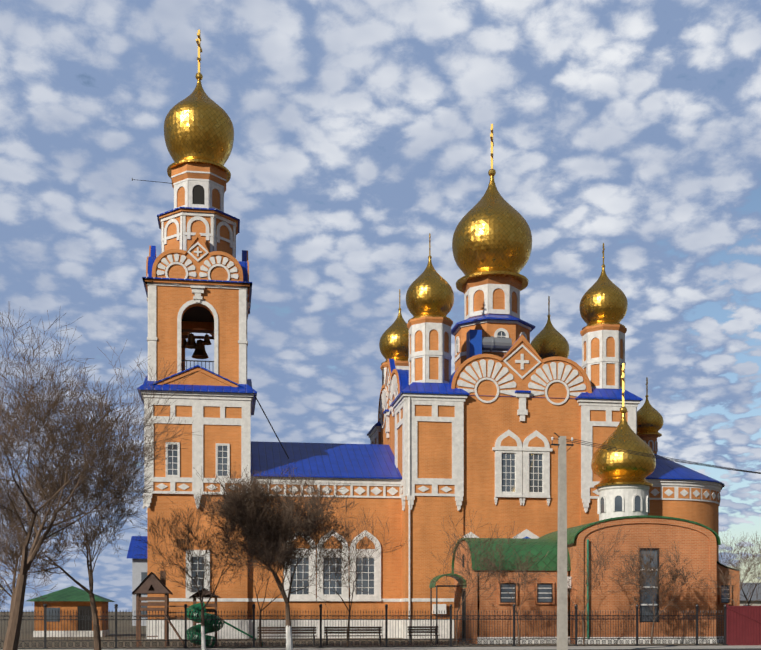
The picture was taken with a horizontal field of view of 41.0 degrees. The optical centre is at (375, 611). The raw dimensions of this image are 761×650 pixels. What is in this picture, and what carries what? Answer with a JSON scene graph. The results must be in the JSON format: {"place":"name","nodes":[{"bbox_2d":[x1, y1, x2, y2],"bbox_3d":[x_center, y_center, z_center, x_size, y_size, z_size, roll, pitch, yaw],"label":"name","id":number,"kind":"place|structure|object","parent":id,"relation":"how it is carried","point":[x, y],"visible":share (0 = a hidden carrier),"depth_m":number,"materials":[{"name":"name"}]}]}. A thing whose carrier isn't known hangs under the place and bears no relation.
{"place":"outdoors","nodes":[
{"label":"outdoors","id":0,"kind":"place"},
{"bbox_2d":[127,536,146,625],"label":"building","id":1,"kind":"structure","parent":0,"point":[139,568],"depth_m":115.45,"materials":[{"name":"paint"}]},
{"bbox_2d":[0,612,723,647],"bbox_3d":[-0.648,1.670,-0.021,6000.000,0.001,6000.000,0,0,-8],"label":"ground","id":2,"kind":"structure","parent":0,"point":[126,629],"depth_m":57.88,"materials":[{"name":"grey concrete"}]},
{"bbox_2d":[0,530,40,596],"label":"tree","id":3,"kind":"object","parent":2,"relation":"on","point":[4,566],"visible":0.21,"depth_m":91.13,"materials":[{"name":"brown plant"}]},
{"bbox_2d":[0,446,96,623],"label":"tree","id":4,"kind":"object","parent":2,"relation":"on","point":[20,554],"visible":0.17,"depth_m":49.07,"materials":[{"name":"brown plant"}]},
{"bbox_2d":[28,586,114,636],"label":"gate lodge","id":5,"kind":"structure","parent":2,"relation":"on","point":[72,598],"depth_m":65.93,"materials":[{"name":"brick"}]},
{"bbox_2d":[0,370,169,649],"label":"tree","id":6,"kind":"object","parent":2,"relation":"on","point":[86,542],"visible":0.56,"depth_m":38.52,"materials":[{"name":"brown plant"}]},
{"bbox_2d":[0,309,201,649],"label":"tree","id":7,"kind":"object","parent":2,"relation":"on","point":[11,641],"visible":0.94,"depth_m":34.60,"materials":[{"name":"brown plant"}]},
{"bbox_2d":[132,571,262,646],"bbox_3d":[-8.211,-0.108,47.720,6.250,3.602,3.235,0,0,-8],"label":"playground","id":8,"kind":"object","parent":2,"relation":"on","point":[148,585],"visible":0.71,"depth_m":47.38,"materials":[{"name":"brown wood"}]},
{"bbox_2d":[136,465,305,649],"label":"tree","id":9,"kind":"object","parent":2,"relation":"on","point":[190,561],"visible":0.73,"depth_m":42.53,"materials":[{"name":"brown plant"}]},
{"bbox_2d":[189,459,368,649],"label":"tree","id":10,"kind":"object","parent":2,"relation":"on","point":[278,545],"visible":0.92,"depth_m":42.53,"materials":[{"name":"brown plant"}]},
{"bbox_2d":[257,627,316,644],"bbox_3d":[-4.348,1.220,50.157,2.900,0.900,0.470,0,0,-8],"label":"bench","id":11,"kind":"object","parent":2,"relation":"on","point":[292,628],"visible":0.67,"depth_m":50.26,"materials":[{"name":"black wood"}]},
{"bbox_2d":[238,541,346,646],"bbox_3d":[-3.958,-1.133,48.204,5.640,5.919,5.004,0,0,-8],"label":"tree","id":12,"kind":"object","parent":2,"relation":"on","point":[261,609],"visible":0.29,"depth_m":48.22,"materials":[{"name":"brown plant"}]},
{"bbox_2d":[325,626,381,644],"bbox_3d":[-1.083,1.220,50.635,2.900,0.900,0.470,0,0,-8],"label":"bench","id":13,"kind":"object","parent":2,"relation":"on","point":[379,629],"visible":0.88,"depth_m":50.73,"materials":[{"name":"black wood"}]},
{"bbox_2d":[305,506,407,646],"bbox_3d":[-0.939,-1.522,48.232,5.150,6.687,5.377,0,0,-8],"label":"tree","id":14,"kind":"object","parent":2,"relation":"on","point":[356,551],"visible":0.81,"depth_m":47.97,"materials":[{"name":"brown plant"}]},
{"bbox_2d":[407,626,439,643],"bbox_3d":[2.463,1.220,51.962,1.600,0.900,0.470,0,0,-8],"label":"bench","id":15,"kind":"object","parent":2,"relation":"on","point":[409,630],"visible":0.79,"depth_m":52.06,"materials":[{"name":"black wood"}]},
{"bbox_2d":[427,509,528,645],"bbox_3d":[5.081,-1.554,48.889,4.722,6.757,6.384,0,0,13],"label":"tree sapling","id":16,"kind":"object","parent":2,"relation":"on","point":[475,558],"visible":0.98,"depth_m":47.88,"materials":[{"name":"brown plant"}]},
{"bbox_2d":[477,525,544,645],"bbox_3d":[6.800,-1.097,48.829,3.214,5.840,6.237,0,0,27],"label":"tree sapling","id":17,"kind":"object","parent":2,"relation":"on","point":[517,566],"visible":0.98,"depth_m":48.05,"materials":[{"name":"brown plant"}]},
{"bbox_2d":[429,363,739,643],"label":"chapel","id":18,"kind":"structure","parent":2,"relation":"on","point":[623,486],"depth_m":52.35,"materials":[{"name":"brick"}]},
{"bbox_2d":[526,519,648,644],"bbox_3d":[9.942,-1.291,48.750,6.177,6.227,3.891,0,0,41],"label":"tree sapling","id":19,"kind":"object","parent":2,"relation":"on","point":[598,562],"visible":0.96,"depth_m":48.30,"materials":[{"name":"brown plant"}]},
{"bbox_2d":[609,538,707,644],"bbox_3d":[13.883,-0.854,49.523,5.150,5.356,3.747,0,0,0],"label":"tree sapling","id":20,"kind":"object","parent":2,"relation":"on","point":[653,571],"visible":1,"depth_m":49.51,"materials":[{"name":"brown plant"}]},
{"bbox_2d":[700,531,760,605],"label":"tree","id":21,"kind":"object","parent":2,"relation":"on","point":[730,576],"visible":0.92,"depth_m":50.37,"materials":[{"name":"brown plant"}]},
{"bbox_2d":[719,530,750,597],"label":"tree","id":22,"kind":"object","parent":2,"relation":"on","point":[739,547],"visible":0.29,"depth_m":90.47,"materials":[{"name":"plant"}]},
{"bbox_2d":[720,533,760,589],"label":"tree","id":23,"kind":"object","parent":2,"relation":"on","point":[738,559],"visible":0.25,"depth_m":98.63,"materials":[{"name":"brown plant"}]},
{"bbox_2d":[725,540,760,605],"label":"tree","id":24,"kind":"object","parent":2,"relation":"on","point":[745,573],"visible":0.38,"depth_m":106.41,"materials":[{"name":"brown plant"}]},
{"bbox_2d":[0,645,760,649],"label":"pavement","id":25,"kind":"structure","parent":0,"point":[542,647],"depth_m":44.68,"materials":[{"name":"concrete"}]},
{"bbox_2d":[0,604,727,648],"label":"fence","id":26,"kind":"object","parent":25,"relation":"on","point":[386,619],"visible":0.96,"depth_m":45.60,"materials":[{"name":"black metal"}]},
{"bbox_2d":[726,604,760,645],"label":"gate","id":27,"kind":"structure","parent":26,"relation":"attached to","point":[743,625],"depth_m":48.07,"materials":[{"name":"red metal"}]},
{"bbox_2d":[0,0,760,611],"label":"sky","id":28,"kind":"structure","parent":0,"point":[362,128],"materials":[{"name":"blue"}]},
{"bbox_2d":[132,30,724,638],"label":"church","id":29,"kind":"structure","parent":0,"point":[470,436],"depth_m":62.89,"materials":[{"name":"brick"}]},
{"bbox_2d":[545,648,760,649],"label":"road","id":30,"kind":"structure","parent":0,"point":[671,649],"depth_m":44.20,"materials":[{"name":"grey asphalt"}]},
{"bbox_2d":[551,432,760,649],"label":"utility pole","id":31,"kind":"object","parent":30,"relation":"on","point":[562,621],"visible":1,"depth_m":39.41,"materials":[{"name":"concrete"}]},
{"bbox_2d":[740,583,760,605],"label":"house","id":32,"kind":"structure","parent":0,"point":[743,601],"depth_m":129.42,"materials":[{"name":"concrete"}]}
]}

